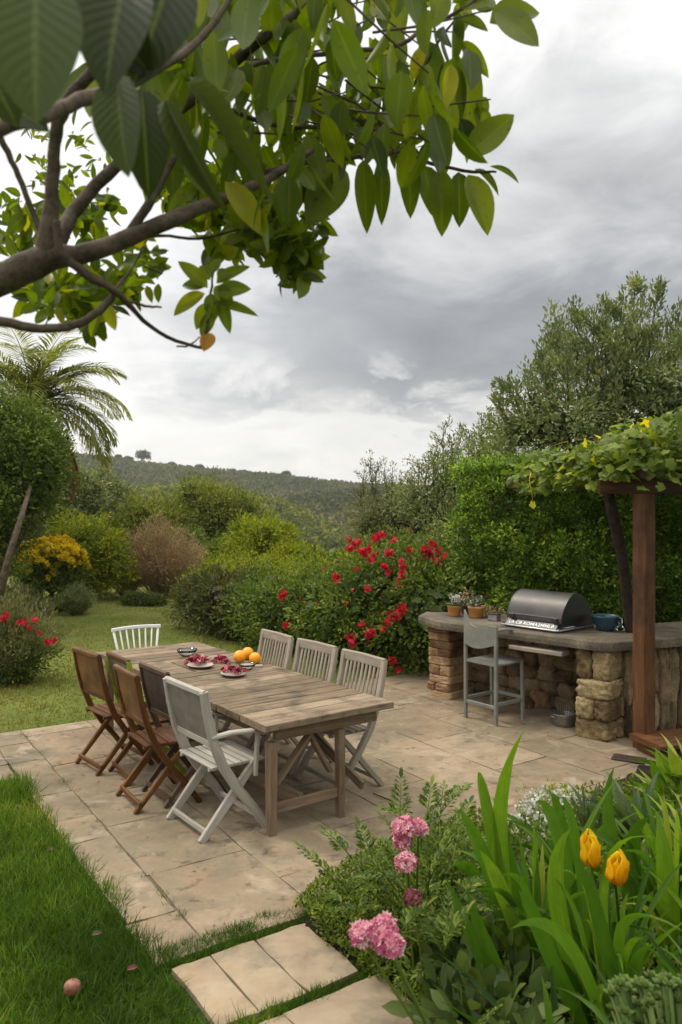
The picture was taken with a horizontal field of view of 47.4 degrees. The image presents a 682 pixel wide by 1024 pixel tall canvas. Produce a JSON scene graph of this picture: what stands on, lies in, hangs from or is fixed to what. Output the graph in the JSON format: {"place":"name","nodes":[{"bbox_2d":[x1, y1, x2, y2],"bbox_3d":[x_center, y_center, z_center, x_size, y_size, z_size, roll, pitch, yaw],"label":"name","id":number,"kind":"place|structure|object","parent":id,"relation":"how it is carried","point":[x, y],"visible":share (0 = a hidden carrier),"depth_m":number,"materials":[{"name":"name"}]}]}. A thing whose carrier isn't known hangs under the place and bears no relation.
{"place":"outdoors","nodes":[
{"label":"outdoors","id":0,"kind":"place"},
{"bbox_2d":[107,559,145,596],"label":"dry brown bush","id":1,"kind":"object","parent":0,"point":[122,593],"visible":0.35,"depth_m":19.06,"materials":[{"name":"plant"}]},
{"bbox_2d":[0,768,262,1023],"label":"grass","id":2,"kind":"structure","parent":0,"point":[10,790],"depth_m":3.74,"materials":[{"name":"green plant"}]},
{"bbox_2d":[0,576,428,1023],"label":"lawn","id":3,"kind":"structure","parent":0,"point":[95,621],"depth_m":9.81,"materials":[{"name":"green plant"}]},
{"bbox_2d":[0,578,57,628],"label":"feathery weed","id":4,"kind":"object","parent":3,"relation":"on","point":[38,597],"visible":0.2,"depth_m":13.54,"materials":[{"name":"green plant"}]},
{"bbox_2d":[0,586,70,687],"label":"red flower bush","id":5,"kind":"object","parent":3,"relation":"on","point":[22,650],"visible":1,"depth_m":9.46,"materials":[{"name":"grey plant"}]},
{"bbox_2d":[0,369,81,603],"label":"leafy tree","id":6,"kind":"object","parent":3,"relation":"on","point":[34,451],"visible":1,"depth_m":13.72,"materials":[{"name":"green plant"}]},
{"bbox_2d":[38,593,64,610],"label":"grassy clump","id":7,"kind":"object","parent":3,"relation":"on","point":[57,607],"visible":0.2,"depth_m":16.34,"materials":[{"name":"green plant"}]},
{"bbox_2d":[12,534,93,595],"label":"yellow flowering bush","id":8,"kind":"object","parent":3,"relation":"on","point":[62,561],"visible":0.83,"depth_m":16.21,"materials":[{"name":"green plant"}]},
{"bbox_2d":[0,327,132,598],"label":"palm tree","id":9,"kind":"object","parent":3,"relation":"on","point":[31,381],"visible":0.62,"depth_m":16.68,"materials":[{"name":"green plant"}]},
{"bbox_2d":[64,977,80,996],"bbox_3d":[-1.153,2.034,3.333,0.073,0.080,0.071,0,0,0],"label":"fallen fruit","id":10,"kind":"object","parent":3,"relation":"on","point":[72,984],"visible":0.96,"depth_m":3.31,"materials":[{"name":"pink plant"}]},
{"bbox_2d":[53,581,97,615],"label":"feathery weed","id":11,"kind":"object","parent":3,"relation":"on","point":[78,601],"visible":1,"depth_m":15.66,"materials":[{"name":"green plant"}]},
{"bbox_2d":[43,507,143,598],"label":"lime bush","id":12,"kind":"object","parent":3,"relation":"on","point":[108,562],"visible":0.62,"depth_m":18.55,"materials":[{"name":"green plant"}]},
{"bbox_2d":[111,624,160,695],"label":"spindle chair","id":13,"kind":"object","parent":3,"relation":"on","point":[132,627],"visible":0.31,"depth_m":8.12,"materials":[{"name":"white paint"}]},
{"bbox_2d":[115,588,171,606],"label":"spreading ground plant","id":14,"kind":"object","parent":3,"relation":"on","point":[139,598],"visible":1,"depth_m":17.40,"materials":[{"name":"green plant"}]},
{"bbox_2d":[117,513,211,595],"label":"dry brown bush","id":15,"kind":"object","parent":3,"relation":"on","point":[161,562],"visible":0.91,"depth_m":19.19,"materials":[{"name":"brown plant"}]},
{"bbox_2d":[186,531,232,571],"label":"leafy bush","id":16,"kind":"object","parent":3,"relation":"on","point":[212,543],"visible":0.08,"depth_m":21.43,"materials":[{"name":"green plant"}]},
{"bbox_2d":[160,560,279,642],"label":"shrub","id":17,"kind":"object","parent":3,"relation":"on","point":[204,597],"visible":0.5,"depth_m":13.25,"materials":[{"name":"green plant"}]},
{"bbox_2d":[209,508,306,563],"bbox_3d":[-2.204,1.014,21.032,2.838,2.298,2.695,0,0,0],"label":"light green tree","id":18,"kind":"object","parent":3,"relation":"on","point":[263,533],"visible":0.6,"depth_m":20.55,"materials":[{"name":"green plant"}]},
{"bbox_2d":[0,0,538,351],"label":"broad leaved tree","id":19,"kind":"object","parent":3,"relation":"on","point":[154,88],"visible":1,"depth_m":2.03,"materials":[{"name":"green plant"}]},
{"bbox_2d":[176,541,397,589],"bbox_3d":[-0.853,1.305,14.750,6.447,1.706,2.654,0,0,42],"label":"lime hedge","id":20,"kind":"object","parent":3,"relation":"on","point":[231,564],"visible":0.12,"depth_m":15.10,"materials":[{"name":"green plant"}]},
{"bbox_2d":[210,548,368,656],"bbox_3d":[-0.778,1.351,12.132,2.067,1.639,3.246,0,0,-44],"label":"green shrub","id":21,"kind":"object","parent":3,"relation":"on","point":[269,600],"visible":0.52,"depth_m":11.73,"materials":[{"name":"green plant"}]},
{"bbox_2d":[255,538,328,568],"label":"leafy bush","id":22,"kind":"object","parent":3,"relation":"on","point":[287,550],"visible":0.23,"depth_m":17.15,"materials":[{"name":"green plant"}]},
{"bbox_2d":[278,522,495,675],"bbox_3d":[0.660,1.137,10.624,3.070,2.006,2.789,0,0,0],"label":"flowering shrub","id":23,"kind":"object","parent":3,"relation":"on","point":[389,601],"visible":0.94,"depth_m":10.26,"materials":[{"name":"green plant"}]},
{"bbox_2d":[337,449,442,555],"bbox_3d":[1.252,0.510,16.977,2.770,3.810,2.068,0,0,0],"label":"grey green tree","id":24,"kind":"object","parent":3,"relation":"on","point":[371,520],"visible":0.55,"depth_m":16.86,"materials":[{"name":"green plant"}]},
{"bbox_2d":[292,807,570,1023],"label":"ground cover","id":25,"kind":"object","parent":3,"relation":"on","point":[327,883],"visible":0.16,"depth_m":3.96,"materials":[{"name":"green plant"}]},
{"bbox_2d":[377,405,538,559],"bbox_3d":[2.442,-0.010,15.098,3.483,4.452,3.172,0,0,0],"label":"grey green tree","id":26,"kind":"object","parent":3,"relation":"on","point":[427,505],"visible":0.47,"depth_m":15.21,"materials":[{"name":"green plant"}]},
{"bbox_2d":[440,443,681,622],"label":"clipped hedge","id":27,"kind":"object","parent":3,"relation":"on","point":[551,542],"visible":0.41,"depth_m":9.61,"materials":[{"name":"green plant"}]},
{"bbox_2d":[446,271,681,501],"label":"olive tree","id":28,"kind":"object","parent":3,"relation":"on","point":[603,405],"visible":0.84,"depth_m":12.94,"materials":[{"name":"green plant"}]},
{"bbox_2d":[172,923,412,1023],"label":"path","id":29,"kind":"structure","parent":0,"point":[281,964],"depth_m":3.42,"materials":[{"name":"stone"}]},
{"bbox_2d":[4,462,620,575],"bbox_3d":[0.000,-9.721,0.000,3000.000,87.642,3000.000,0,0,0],"label":"ground","id":30,"kind":"structure","parent":0,"point":[330,511],"depth_m":303.73,"materials":[{"name":"green plant"}]},
{"bbox_2d":[43,457,115,532],"bbox_3d":[-9.101,0.287,25.898,2.988,4.560,3.330,0,0,-26],"label":"dull tree","id":31,"kind":"object","parent":30,"relation":"on","point":[90,492],"visible":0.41,"depth_m":25.40,"materials":[{"name":"green plant"}]},
{"bbox_2d":[87,460,145,524],"bbox_3d":[-9.591,0.188,31.036,3.851,4.544,4.027,0,0,0],"label":"dull tree","id":32,"kind":"object","parent":30,"relation":"on","point":[117,489],"visible":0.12,"depth_m":30.51,"materials":[{"name":"green plant"}]},
{"bbox_2d":[135,449,151,460],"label":"crest tree","id":33,"kind":"object","parent":30,"relation":"on","point":[141,454],"visible":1,"depth_m":517.65,"materials":[{"name":"green plant"}]},
{"bbox_2d":[103,486,198,560],"bbox_3d":[-6.754,0.818,26.973,3.384,3.469,3.775,0,0,-41],"label":"spreading tree","id":34,"kind":"object","parent":30,"relation":"on","point":[136,513],"visible":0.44,"depth_m":26.44,"materials":[{"name":"green plant"}]},
{"bbox_2d":[122,520,214,553],"bbox_3d":[-5.359,1.408,24.955,3.164,2.331,2.864,0,0,0],"label":"scrub tree","id":35,"kind":"object","parent":30,"relation":"on","point":[195,529],"visible":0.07,"depth_m":24.84,"materials":[{"name":"green plant"}]},
{"bbox_2d":[5,482,351,571],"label":"scrub woods","id":36,"kind":"object","parent":30,"relation":"on","point":[324,532],"visible":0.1,"depth_m":173.99,"materials":[{"name":"green plant"}]},
{"bbox_2d":[151,465,278,542],"bbox_3d":[-4.937,0.215,29.062,5.524,3.942,5.068,0,0,0],"label":"spreading tree","id":37,"kind":"object","parent":30,"relation":"on","point":[211,507],"visible":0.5,"depth_m":28.03,"materials":[{"name":"green plant"}]},
{"bbox_2d":[59,451,416,497],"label":"distant woods","id":38,"kind":"object","parent":30,"relation":"on","point":[250,480],"visible":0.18,"depth_m":448.38,"materials":[{"name":"green plant"}]},
{"bbox_2d":[278,487,518,551],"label":"ridge woods","id":39,"kind":"object","parent":30,"relation":"on","point":[312,501],"visible":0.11,"depth_m":301.68,"materials":[{"name":"green plant"}]},
{"bbox_2d":[0,688,638,931],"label":"patio bedding","id":40,"kind":"object","parent":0,"point":[156,886],"visible":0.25,"depth_m":5.32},
{"bbox_2d":[0,671,655,968],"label":"patio","id":41,"kind":"structure","parent":0,"point":[227,880],"depth_m":5.67,"materials":[{"name":"stone"}]},
{"bbox_2d":[72,646,153,775],"bbox_3d":[-1.887,1.601,6.416,0.502,0.977,0.504,0,0,-41],"label":"folding chair","id":42,"kind":"object","parent":41,"relation":"on","point":[89,667],"visible":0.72,"depth_m":6.30,"materials":[{"name":"brown wood"}]},
{"bbox_2d":[106,651,185,786],"bbox_3d":[-1.555,1.601,6.184,0.502,0.977,0.504,0,0,-35],"label":"folding chair","id":43,"kind":"object","parent":41,"relation":"on","point":[112,658],"visible":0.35,"depth_m":6.14,"materials":[{"name":"wood"}]},
{"bbox_2d":[113,664,201,813],"bbox_3d":[-1.341,1.601,5.637,0.502,0.977,0.504,0,0,-33],"label":"folding chair","id":44,"kind":"object","parent":41,"relation":"on","point":[149,739],"visible":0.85,"depth_m":5.51,"materials":[{"name":"brown wood"}]},
{"bbox_2d":[138,661,227,808],"bbox_3d":[-1.174,1.601,5.749,0.502,0.977,0.569,0,0,-36],"label":"folding chair","id":45,"kind":"object","parent":41,"relation":"on","point":[152,677],"visible":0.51,"depth_m":5.69,"materials":[{"name":"brown wood"}]},
{"bbox_2d":[7,730,379,1023],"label":"joint grass","id":46,"kind":"structure","parent":41,"relation":"on","point":[268,1014],"depth_m":3.68,"materials":[{"name":"green plant"}]},
{"bbox_2d":[163,676,268,842],"bbox_3d":[-0.840,1.603,5.205,0.509,0.982,0.640,0,0,-37],"label":"folding armchair","id":47,"kind":"object","parent":41,"relation":"on","point":[191,712],"visible":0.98,"depth_m":5.07,"materials":[{"name":"white paint"}]},
{"bbox_2d":[96,642,393,836],"bbox_3d":[-0.993,1.724,6.501,1.061,0.751,3.190,0,0,-36],"label":"dining table","id":48,"kind":"object","parent":41,"relation":"on","point":[280,703],"visible":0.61,"depth_m":5.48,"materials":[{"name":"brown wood"}]},
{"bbox_2d":[177,647,196,657],"bbox_3d":[-1.431,1.312,7.217,0.190,0.072,0.190,0,0,0],"label":"glass bowl","id":49,"kind":"object","parent":48,"relation":"on","point":[186,652],"visible":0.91,"depth_m":7.17,"materials":[{"name":"white"}]},
{"bbox_2d":[171,658,225,672],"bbox_3d":[-1.221,1.347,6.841,0.340,0.005,0.560,0,0,-36],"label":"placemat","id":50,"kind":"object","parent":48,"relation":"on","point":[217,666],"visible":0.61,"depth_m":6.76,"materials":[{"name":"beige fabric"}]},
{"bbox_2d":[183,653,210,664],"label":"red salad leaves","id":51,"kind":"object","parent":50,"relation":"on","point":[196,658],"visible":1,"depth_m":6.81,"materials":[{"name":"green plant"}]},
{"bbox_2d":[187,661,213,668],"bbox_3d":[-1.218,1.331,6.723,0.218,0.028,0.256,0,0,-36],"label":"plate","id":52,"kind":"object","parent":50,"relation":"on","point":[204,665],"visible":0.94,"depth_m":6.74,"materials":[{"name":"ceramic"}]},
{"bbox_2d":[210,654,230,663],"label":"red salad leaves","id":53,"kind":"object","parent":50,"relation":"on","point":[221,658],"visible":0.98,"depth_m":6.93,"materials":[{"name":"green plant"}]},
{"bbox_2d":[221,670,244,677],"bbox_3d":[-0.889,1.337,6.396,0.196,0.028,0.230,0,0,-36],"label":"plate","id":54,"kind":"object","parent":48,"relation":"on","point":[230,674],"visible":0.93,"depth_m":6.40,"materials":[{"name":"ceramic"}]},
{"bbox_2d":[220,662,247,673],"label":"red salad leaves","id":55,"kind":"object","parent":54,"relation":"on","point":[234,668],"visible":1,"depth_m":6.46,"materials":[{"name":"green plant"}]},
{"bbox_2d":[233,650,245,662],"bbox_3d":[-0.908,1.295,6.962,0.114,0.111,0.113,0,0,0],"label":"orange","id":56,"kind":"object","parent":48,"relation":"on","point":[239,656],"visible":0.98,"depth_m":6.92,"materials":[{"name":"orange food"}]},
{"bbox_2d":[238,662,255,670],"bbox_3d":[-0.800,1.319,6.611,0.152,0.058,0.152,0,0,0],"label":"glass bowl","id":57,"kind":"object","parent":48,"relation":"on","point":[249,666],"visible":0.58,"depth_m":6.58,"materials":[{"name":"white"}]},
{"bbox_2d":[249,652,260,663],"bbox_3d":[-0.764,1.299,6.901,0.106,0.103,0.105,0,0,0],"label":"orange","id":58,"kind":"object","parent":48,"relation":"on","point":[254,657],"visible":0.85,"depth_m":6.86,"materials":[{"name":"orange food"}]},
{"bbox_2d":[221,629,293,749],"bbox_3d":[-0.777,1.599,7.041,0.494,0.980,0.570,0,0,-34],"label":"slatted chair","id":59,"kind":"object","parent":41,"relation":"on","point":[275,637],"visible":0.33,"depth_m":7.10,"materials":[{"name":"white wood"}]},
{"bbox_2d":[259,638,337,774],"bbox_3d":[-0.385,1.599,6.505,0.494,0.980,0.570,0,0,-38],"label":"slatted chair","id":60,"kind":"object","parent":41,"relation":"on","point":[319,647],"visible":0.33,"depth_m":6.59,"materials":[{"name":"white wood"}]},
{"bbox_2d":[294,649,387,798],"bbox_3d":[-0.006,1.599,5.971,0.494,0.980,0.570,0,0,-35],"label":"slatted chair","id":61,"kind":"object","parent":41,"relation":"on","point":[379,663],"visible":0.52,"depth_m":5.95,"materials":[{"name":"white wood"}]},
{"bbox_2d":[464,609,524,726],"bbox_3d":[1.537,1.533,7.812,0.483,1.090,0.445,0,0,-37],"label":"bar chair","id":62,"kind":"object","parent":41,"relation":"on","point":[480,637],"visible":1,"depth_m":7.75,"materials":[{"name":"grey paint"}]},
{"bbox_2d":[519,695,533,708],"bbox_3d":[1.978,2.037,8.294,0.155,0.147,0.186,0,0,0],"label":"rock","id":63,"kind":"object","parent":41,"relation":"on","point":[529,702],"visible":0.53,"depth_m":8.22,"materials":[{"name":"stone"}]},
{"bbox_2d":[530,689,549,708],"bbox_3d":[2.144,2.001,8.320,0.234,0.222,0.290,0,0,0],"label":"rock","id":64,"kind":"object","parent":41,"relation":"on","point":[540,698],"visible":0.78,"depth_m":8.21,"materials":[{"name":"stone"}]},
{"bbox_2d":[418,612,681,741],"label":"stone counter","id":65,"kind":"object","parent":41,"relation":"on","point":[586,674],"visible":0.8,"depth_m":7.43,"materials":[{"name":"stone"}]},
{"bbox_2d":[446,592,463,616],"bbox_3d":[1.277,1.038,8.738,0.199,0.264,0.196,0,0,-13],"label":"plant pot","id":66,"kind":"object","parent":65,"relation":"on","point":[454,607],"visible":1,"depth_m":8.69,"materials":[{"name":"orange ceramic"}]},
{"bbox_2d":[456,587,479,613],"bbox_3d":[1.428,1.020,8.926,0.260,0.301,0.314,0,0,-23],"label":"plant pot","id":67,"kind":"object","parent":65,"relation":"on","point":[464,606],"visible":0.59,"depth_m":8.87,"materials":[{"name":"green plant"}]},
{"bbox_2d":[463,592,488,617],"bbox_3d":[1.502,1.035,8.647,0.305,0.270,0.244,0,0,-28],"label":"plant pot","id":68,"kind":"object","parent":65,"relation":"on","point":[475,610],"visible":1,"depth_m":8.57,"materials":[{"name":"orange ceramic"}]},
{"bbox_2d":[488,613,500,620],"bbox_3d":[1.651,1.131,8.362,0.116,0.078,0.086,0,0,45],"label":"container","id":69,"kind":"object","parent":65,"relation":"on","point":[494,616],"visible":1,"depth_m":8.33,"materials":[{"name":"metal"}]},
{"bbox_2d":[479,604,504,616],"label":"dry plant","id":70,"kind":"object","parent":69,"relation":"in","point":[500,610],"visible":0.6,"depth_m":8.59,"materials":[{"name":"green plant"}]},
{"bbox_2d":[501,588,594,632],"bbox_3d":[2.111,0.986,7.892,0.679,0.368,0.728,0,0,-40],"label":"gas grill","id":71,"kind":"object","parent":65,"relation":"on","point":[550,611],"visible":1,"depth_m":7.72,"materials":[{"name":"metal"}]},
{"bbox_2d":[591,614,619,630],"bbox_3d":[2.610,1.094,7.658,0.276,0.152,0.276,0,0,0],"label":"blue bowl","id":72,"kind":"object","parent":65,"relation":"on","point":[605,622],"visible":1,"depth_m":7.57,"materials":[{"name":"ceramic"}]},
{"bbox_2d":[549,705,575,727],"bbox_3d":[2.171,1.994,7.574,0.276,0.204,0.239,0,0,16],"label":"cooking pot","id":73,"kind":"object","parent":41,"relation":"on","point":[563,718],"visible":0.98,"depth_m":7.50,"materials":[{"name":"metal"}]},
{"bbox_2d":[484,469,681,748],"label":"pergola","id":74,"kind":"object","parent":41,"relation":"on","point":[644,612],"visible":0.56,"depth_m":6.80,"materials":[{"name":"brown wood"}]},
{"bbox_2d":[495,402,681,632],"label":"grape vine","id":75,"kind":"object","parent":74,"relation":"attached to","point":[616,458],"visible":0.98,"depth_m":7.12,"materials":[{"name":"green plant"}]},
{"bbox_2d":[611,753,646,763],"bbox_3d":[2.420,2.071,6.525,0.260,0.015,0.160,0,0,30],"label":"drain cover","id":76,"kind":"object","parent":41,"relation":"on","point":[619,757],"visible":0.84,"depth_m":6.52,"materials":[{"name":"grey metal"}]},
{"bbox_2d":[629,728,681,758],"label":"wooden step","id":77,"kind":"object","parent":41,"relation":"on","point":[656,740],"visible":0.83,"depth_m":6.64,"materials":[{"name":"brown wood"}]},
{"bbox_2d":[0,0,681,490],"label":"sky","id":78,"kind":"structure","parent":0,"point":[409,327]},
{"bbox_2d":[297,765,680,1021],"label":"flower bed soil","id":79,"kind":"structure","parent":0,"point":[645,769],"depth_m":3.88,"materials":[{"name":"brown soil"}]},
{"bbox_2d":[292,767,504,994],"bbox_3d":[0.279,1.713,3.439,1.040,0.850,1.595,0,0,0],"label":"ferny plant","id":80,"kind":"object","parent":79,"relation":"on","point":[453,927],"visible":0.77,"depth_m":3.57,"materials":[{"name":"green plant"}]},
{"bbox_2d":[393,849,417,993],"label":"pink flower","id":81,"kind":"object","parent":79,"relation":"on","point":[404,861],"visible":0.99,"depth_m":3.04,"materials":[{"name":"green plant"}]},
{"bbox_2d":[356,814,463,982],"bbox_3d":[0.295,1.667,3.326,0.382,0.828,0.308,0,0,-31],"label":"pink flower","id":82,"kind":"object","parent":79,"relation":"on","point":[405,824],"visible":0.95,"depth_m":3.20,"materials":[{"name":"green plant"}]},
{"bbox_2d":[403,888,424,980],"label":"pink flower","id":83,"kind":"object","parent":79,"relation":"on","point":[411,896],"visible":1,"depth_m":2.90,"materials":[{"name":"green plant"}]},
{"bbox_2d":[349,910,504,1023],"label":"pink flower","id":84,"kind":"object","parent":79,"relation":"on","point":[384,938],"visible":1,"depth_m":2.34,"materials":[{"name":"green plant"}]},
{"bbox_2d":[381,892,574,1023],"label":"broad leaved plant","id":85,"kind":"object","parent":79,"relation":"on","point":[451,984],"visible":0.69,"depth_m":2.90,"materials":[{"name":"green plant"}]},
{"bbox_2d":[436,966,564,1023],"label":"broad leaved plant","id":86,"kind":"object","parent":79,"relation":"on","point":[534,1016],"visible":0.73,"depth_m":2.64,"materials":[{"name":"green plant"}]},
{"bbox_2d":[405,806,596,951],"bbox_3d":[0.855,1.861,4.072,0.787,0.514,1.545,0,0,40],"label":"shrub","id":87,"kind":"object","parent":79,"relation":"on","point":[513,840],"visible":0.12,"depth_m":4.16,"materials":[{"name":"green plant"}]},
{"bbox_2d":[438,953,613,1023],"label":"iris clump","id":88,"kind":"object","parent":79,"relation":"on","point":[551,1008],"visible":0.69,"depth_m":2.69,"materials":[{"name":"green plant"}]},
{"bbox_2d":[507,784,580,850],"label":"white blossom plant","id":89,"kind":"object","parent":79,"relation":"on","point":[527,802],"visible":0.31,"depth_m":4.92,"materials":[{"name":"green plant"}]},
{"bbox_2d":[445,729,660,1003],"bbox_3d":[0.837,1.497,3.193,0.810,1.208,0.928,0,0,8],"label":"iris clump","id":90,"kind":"object","parent":79,"relation":"on","point":[494,856],"visible":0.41,"depth_m":3.19,"materials":[{"name":"green plant"}]},
{"bbox_2d":[481,852,626,894],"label":"iris clump","id":91,"kind":"object","parent":79,"relation":"on","point":[530,869],"visible":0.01,"depth_m":3.69,"materials":[{"name":"green plant"}]},
{"bbox_2d":[530,778,599,815],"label":"white blossom plant","id":92,"kind":"object","parent":79,"relation":"on","point":[555,788],"visible":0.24,"depth_m":5.25,"materials":[{"name":"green plant"}]},
{"bbox_2d":[507,810,644,910],"bbox_3d":[1.218,1.809,3.975,0.812,0.585,0.779,0,0,0],"label":"iris clump","id":93,"kind":"object","parent":79,"relation":"on","point":[528,830],"visible":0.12,"depth_m":4.03,"materials":[{"name":"green plant"}]},
{"bbox_2d":[540,782,632,834],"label":"pale lily clump","id":94,"kind":"object","parent":79,"relation":"on","point":[583,812],"visible":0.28,"depth_m":4.83,"materials":[{"name":"green plant"}]},
{"bbox_2d":[496,792,681,1023],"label":"iris clump","id":95,"kind":"object","parent":79,"relation":"on","point":[576,932],"visible":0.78,"depth_m":2.88,"materials":[{"name":"green plant"}]},
{"bbox_2d":[557,955,621,1023],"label":"iris clump","id":96,"kind":"object","parent":79,"relation":"on","point":[598,1013],"visible":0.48,"depth_m":2.59,"materials":[{"name":"green plant"}]},
{"bbox_2d":[580,828,605,973],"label":"yellow tulip","id":97,"kind":"object","parent":79,"relation":"on","point":[590,852],"visible":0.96,"depth_m":2.87,"materials":[{"name":"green plant"}]},
{"bbox_2d":[561,773,643,809],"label":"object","id":98,"kind":"object","parent":79,"relation":"on","point":[627,790],"visible":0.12,"depth_m":5.36,"materials":[{"name":"green plant"}]},
{"bbox_2d":[537,772,681,1023],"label":"plant leaves","id":99,"kind":"object","parent":79,"relation":"on","point":[645,849],"visible":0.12,"depth_m":3.35,"materials":[{"name":"green plant"}]},
{"bbox_2d":[605,848,629,973],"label":"yellow tulip","id":100,"kind":"object","parent":79,"relation":"on","point":[617,869],"visible":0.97,"depth_m":2.77,"materials":[{"name":"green plant"}]},
{"bbox_2d":[567,768,681,966],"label":"iris clump","id":101,"kind":"object","parent":79,"relation":"on","point":[665,863],"visible":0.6,"depth_m":3.46,"materials":[{"name":"green plant"}]},
{"bbox_2d":[579,770,681,855],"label":"pale lily clump","id":102,"kind":"object","parent":79,"relation":"on","point":[622,807],"visible":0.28,"depth_m":4.60,"materials":[{"name":"green plant"}]},
{"bbox_2d":[584,925,681,1023],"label":"iris clump","id":103,"kind":"object","parent":79,"relation":"on","point":[663,958],"visible":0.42,"depth_m":2.67,"materials":[{"name":"green plant"}]},
{"bbox_2d":[599,735,681,818],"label":"pale lily clump","id":104,"kind":"object","parent":79,"relation":"on","point":[670,766],"visible":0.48,"depth_m":5.08,"materials":[{"name":"green plant"}]},
{"bbox_2d":[603,969,681,1023],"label":"succulent","id":105,"kind":"object","parent":79,"relation":"on","point":[667,995],"visible":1,"depth_m":2.12,"materials":[{"name":"green plant"}]},
{"bbox_2d":[637,786,681,856],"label":"iris clump","id":106,"kind":"object","parent":79,"relation":"on","point":[671,821],"visible":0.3,"depth_m":4.21,"materials":[{"name":"green plant"}]},
{"bbox_2d":[643,840,681,936],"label":"iris clump","id":107,"kind":"object","parent":79,"relation":"on","point":[675,896],"visible":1,"depth_m":3.09,"materials":[{"name":"green plant"}]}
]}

